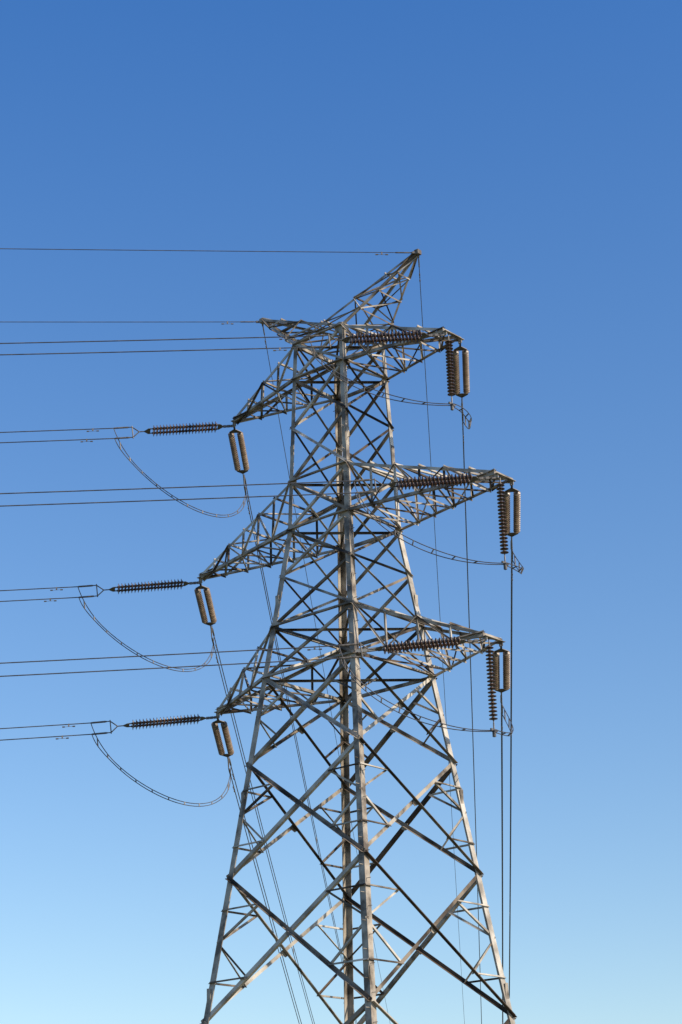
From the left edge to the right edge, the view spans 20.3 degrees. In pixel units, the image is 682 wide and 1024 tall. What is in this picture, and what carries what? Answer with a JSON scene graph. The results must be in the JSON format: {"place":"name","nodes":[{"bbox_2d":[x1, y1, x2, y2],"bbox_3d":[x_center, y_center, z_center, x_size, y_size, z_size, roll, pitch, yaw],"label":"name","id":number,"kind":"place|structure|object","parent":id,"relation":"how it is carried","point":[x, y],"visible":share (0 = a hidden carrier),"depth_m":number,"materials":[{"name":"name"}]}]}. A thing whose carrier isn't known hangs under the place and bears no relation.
{"place":"outdoors","nodes":[
{"label":"outdoors","id":0,"kind":"place"},
{"bbox_2d":[0,0,681,1023],"label":"sky","id":1,"kind":"structure","parent":0,"point":[530,151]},
{"bbox_3d":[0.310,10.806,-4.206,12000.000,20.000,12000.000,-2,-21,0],"label":"ground","id":2,"kind":"structure","parent":0,"visible":0},
{"bbox_2d":[197,249,516,1023],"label":"transmission tower","id":3,"kind":"structure","parent":2,"relation":"on","point":[346,511],"depth_m":62.49,"materials":[{"name":"metal"}]},
{"bbox_2d":[77,579,199,597],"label":"insulator string","id":4,"kind":"object","parent":3,"relation":"attached to","point":[154,584],"visible":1,"depth_m":67.88,"materials":[{"name":"ceramic"}]},
{"bbox_2d":[0,586,77,601],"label":"power line","id":5,"kind":"object","parent":4,"relation":"attached to","point":[40,599],"visible":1,"depth_m":67.30,"materials":[{"name":"metal"}]},
{"bbox_2d":[78,587,213,671],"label":"jumper cable","id":6,"kind":"object","parent":4,"relation":"attached to","point":[211,654],"visible":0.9,"depth_m":68.38,"materials":[{"name":"metal"}]},
{"bbox_2d":[90,714,216,734],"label":"insulator string","id":7,"kind":"object","parent":3,"relation":"attached to","point":[164,721],"visible":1,"depth_m":65.47,"materials":[{"name":"ceramic"}]},
{"bbox_2d":[0,723,90,740],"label":"power line","id":8,"kind":"object","parent":7,"relation":"attached to","point":[62,736],"visible":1,"depth_m":64.89,"materials":[{"name":"metal"}]},
{"bbox_2d":[91,724,230,806],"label":"jumper cable","id":9,"kind":"object","parent":7,"relation":"attached to","point":[228,784],"visible":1,"depth_m":66.13,"materials":[{"name":"metal"}]},
{"bbox_2d":[113,421,233,438],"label":"insulator string","id":10,"kind":"object","parent":3,"relation":"attached to","point":[189,427],"visible":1,"depth_m":68.87,"materials":[{"name":"ceramic"}]},
{"bbox_2d":[0,428,113,442],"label":"power line","id":11,"kind":"object","parent":10,"relation":"attached to","point":[92,429],"visible":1,"depth_m":68.18,"materials":[{"name":"metal"}]},
{"bbox_2d":[114,429,246,517],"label":"jumper cable","id":12,"kind":"object","parent":10,"relation":"attached to","point":[243,503],"visible":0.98,"depth_m":69.32,"materials":[{"name":"metal"}]},
{"bbox_2d":[194,583,216,644],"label":"insulator string","id":13,"kind":"object","parent":3,"relation":"attached to","point":[209,602],"visible":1,"depth_m":69.56,"materials":[{"name":"ceramic"}]},
{"bbox_2d":[214,636,314,1023],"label":"power line","id":14,"kind":"object","parent":13,"relation":"attached to","point":[293,949],"visible":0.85,"depth_m":85.46,"materials":[{"name":"metal"}]},
{"bbox_2d":[0,248,414,254],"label":"earth wire","id":15,"kind":"object","parent":3,"relation":"attached to","point":[412,252],"visible":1,"depth_m":64.16,"materials":[{"name":"metal"}]},
{"bbox_2d":[211,716,233,775],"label":"insulator string","id":16,"kind":"object","parent":3,"relation":"attached to","point":[218,739],"visible":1,"depth_m":67.16,"materials":[{"name":"ceramic"}]},
{"bbox_2d":[231,766,301,1023],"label":"power line","id":17,"kind":"object","parent":16,"relation":"attached to","point":[264,891],"visible":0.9,"depth_m":78.81,"materials":[{"name":"metal"}]},
{"bbox_2d":[228,427,248,494],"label":"insulator string","id":18,"kind":"object","parent":3,"relation":"attached to","point":[234,451],"visible":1,"depth_m":70.53,"materials":[{"name":"ceramic"}]},
{"bbox_2d":[246,487,356,1022],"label":"power line","id":19,"kind":"object","parent":18,"relation":"attached to","point":[247,495],"visible":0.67,"depth_m":90.28,"materials":[{"name":"metal"}]},
{"bbox_2d":[221,321,258,324],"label":"earth wire","id":20,"kind":"object","parent":3,"relation":"attached to","point":[242,322],"visible":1,"depth_m":69.62,"materials":[{"name":"metal"}]},
{"bbox_2d":[262,324,389,1020],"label":"earth wire","id":21,"kind":"object","parent":3,"relation":"attached to","point":[306,573],"visible":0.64,"depth_m":83.05,"materials":[{"name":"metal"}]},
{"bbox_2d":[308,329,444,347],"bbox_3d":[1.187,-5.609,62.340,4.570,0.739,0.650,2,-22,-9],"label":"insulator string","id":22,"kind":"object","parent":3,"relation":"attached to","point":[384,336],"visible":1,"depth_m":62.34,"materials":[{"name":"ceramic"}]},
{"bbox_2d":[0,336,309,354],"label":"power line","id":23,"kind":"object","parent":22,"relation":"attached to","point":[280,348],"visible":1,"depth_m":61.09,"materials":[{"name":"metal"}]},
{"bbox_2d":[309,337,471,428],"bbox_3d":[1.719,-3.789,64.086,5.453,2.269,5.339,-2,-21,0],"label":"jumper cable","id":24,"kind":"object","parent":22,"relation":"hanging from","point":[469,421],"visible":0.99,"depth_m":61.78,"materials":[{"name":"grey metal"}]},
{"bbox_2d":[338,636,485,658],"bbox_3d":[2.178,4.161,57.866,4.570,0.739,0.650,2,-22,-9],"label":"insulator string","id":25,"kind":"object","parent":3,"relation":"attached to","point":[409,645],"visible":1,"depth_m":57.82,"materials":[{"name":"ceramic"}]},
{"bbox_2d":[0,645,339,676],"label":"power line","id":26,"kind":"object","parent":25,"relation":"attached to","point":[307,660],"visible":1,"depth_m":56.60,"materials":[{"name":"metal"}]},
{"bbox_2d":[339,646,513,735],"bbox_3d":[2.715,6.137,59.552,5.454,2.605,5.342,-2,-21,0],"label":"jumper cable","id":27,"kind":"object","parent":25,"relation":"hanging from","point":[464,729],"visible":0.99,"depth_m":57.24,"materials":[{"name":"grey metal"}]},
{"bbox_2d":[353,473,496,493],"bbox_3d":[2.632,-0.842,59.250,4.570,0.739,0.650,2,-22,-9],"label":"insulator string","id":28,"kind":"object","parent":3,"relation":"attached to","point":[437,480],"visible":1,"depth_m":59.24,"materials":[{"name":"ceramic"}]},
{"bbox_2d":[0,480,354,506],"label":"power line","id":29,"kind":"object","parent":28,"relation":"attached to","point":[323,494],"visible":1,"depth_m":57.91,"materials":[{"name":"metal"}]},
{"bbox_2d":[353,481,523,573],"bbox_3d":[3.169,1.134,60.936,5.455,2.605,5.345,-2,-21,0],"label":"jumper cable","id":30,"kind":"object","parent":28,"relation":"hanging from","point":[394,534],"visible":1,"depth_m":58.62,"materials":[{"name":"grey metal"}]},
{"bbox_2d":[418,257,464,1023],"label":"earth wire","id":31,"kind":"object","parent":3,"relation":"attached to","point":[436,560],"visible":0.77,"depth_m":81.66,"materials":[{"name":"metal"}]},
{"bbox_2d":[445,333,455,397],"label":"insulator string","id":32,"kind":"object","parent":3,"relation":"attached to","point":[450,368],"visible":1,"depth_m":62.47,"materials":[{"name":"ceramic"}]},
{"bbox_2d":[448,398,455,410],"bbox_3d":[3.620,-3.522,62.038,0.248,0.430,0.274,-2,-21,0],"label":"jumper clamp","id":33,"kind":"object","parent":32,"relation":"hanging from","point":[452,406],"visible":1,"depth_m":61.98,"materials":[{"name":"grey metal"}]},
{"bbox_2d":[452,341,469,421],"bbox_3d":[4.116,-4.409,65.011,0.565,1.209,4.043,-3,-21,3],"label":"insulator string","id":34,"kind":"object","parent":3,"relation":"attached to","point":[465,369],"visible":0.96,"depth_m":64.59,"materials":[{"name":"ceramic"}]},
{"bbox_2d":[462,422,481,1023],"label":"power line","id":35,"kind":"object","parent":34,"relation":"attached to","point":[471,681],"visible":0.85,"depth_m":83.23,"materials":[{"name":"metal"}]},
{"bbox_2d":[485,638,497,722],"bbox_3d":[4.580,5.205,57.972,0.263,2.860,0.270,-2,-21,0],"label":"insulator string","id":36,"kind":"object","parent":3,"relation":"attached to","point":[491,677],"visible":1,"depth_m":57.96,"materials":[{"name":"ceramic"}]},
{"bbox_2d":[490,723,497,736],"bbox_3d":[4.620,6.579,57.438,0.248,0.430,0.274,-2,-21,0],"label":"jumper clamp","id":37,"kind":"object","parent":36,"relation":"hanging from","point":[493,732],"visible":1,"depth_m":57.38,"materials":[{"name":"grey metal"}]},
{"bbox_2d":[492,644,509,713],"bbox_3d":[5.108,5.362,60.539,0.565,1.209,4.043,-3,-21,3],"label":"insulator string","id":38,"kind":"object","parent":3,"relation":"attached to","point":[506,668],"visible":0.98,"depth_m":60.07,"materials":[{"name":"ceramic"}]},
{"bbox_2d":[501,714,502,1023],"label":"power line","id":39,"kind":"object","parent":38,"relation":"attached to","point":[502,829],"visible":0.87,"depth_m":69.38,"materials":[{"name":"metal"}]},
{"bbox_2d":[496,476,508,555],"bbox_3d":[5.034,0.202,59.357,0.263,2.860,0.270,-2,-21,0],"label":"insulator string","id":40,"kind":"object","parent":3,"relation":"attached to","point":[502,520],"visible":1,"depth_m":59.32,"materials":[{"name":"ceramic"}]},
{"bbox_2d":[501,556,508,569],"bbox_3d":[5.073,1.576,58.823,0.247,0.430,0.274,-2,-21,0],"label":"jumper clamp","id":41,"kind":"object","parent":40,"relation":"hanging from","point":[505,565],"visible":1,"depth_m":58.76,"materials":[{"name":"grey metal"}]},
{"bbox_2d":[503,483,520,559],"bbox_3d":[5.563,0.359,61.924,0.565,1.209,4.043,-3,-21,3],"label":"insulator string","id":42,"kind":"object","parent":3,"relation":"attached to","point":[516,510],"visible":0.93,"depth_m":61.45,"materials":[{"name":"ceramic"}]},
{"bbox_2d":[509,560,512,997],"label":"power line","id":43,"kind":"object","parent":42,"relation":"attached to","point":[510,768],"visible":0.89,"depth_m":77.57,"materials":[{"name":"metal"}]}
]}

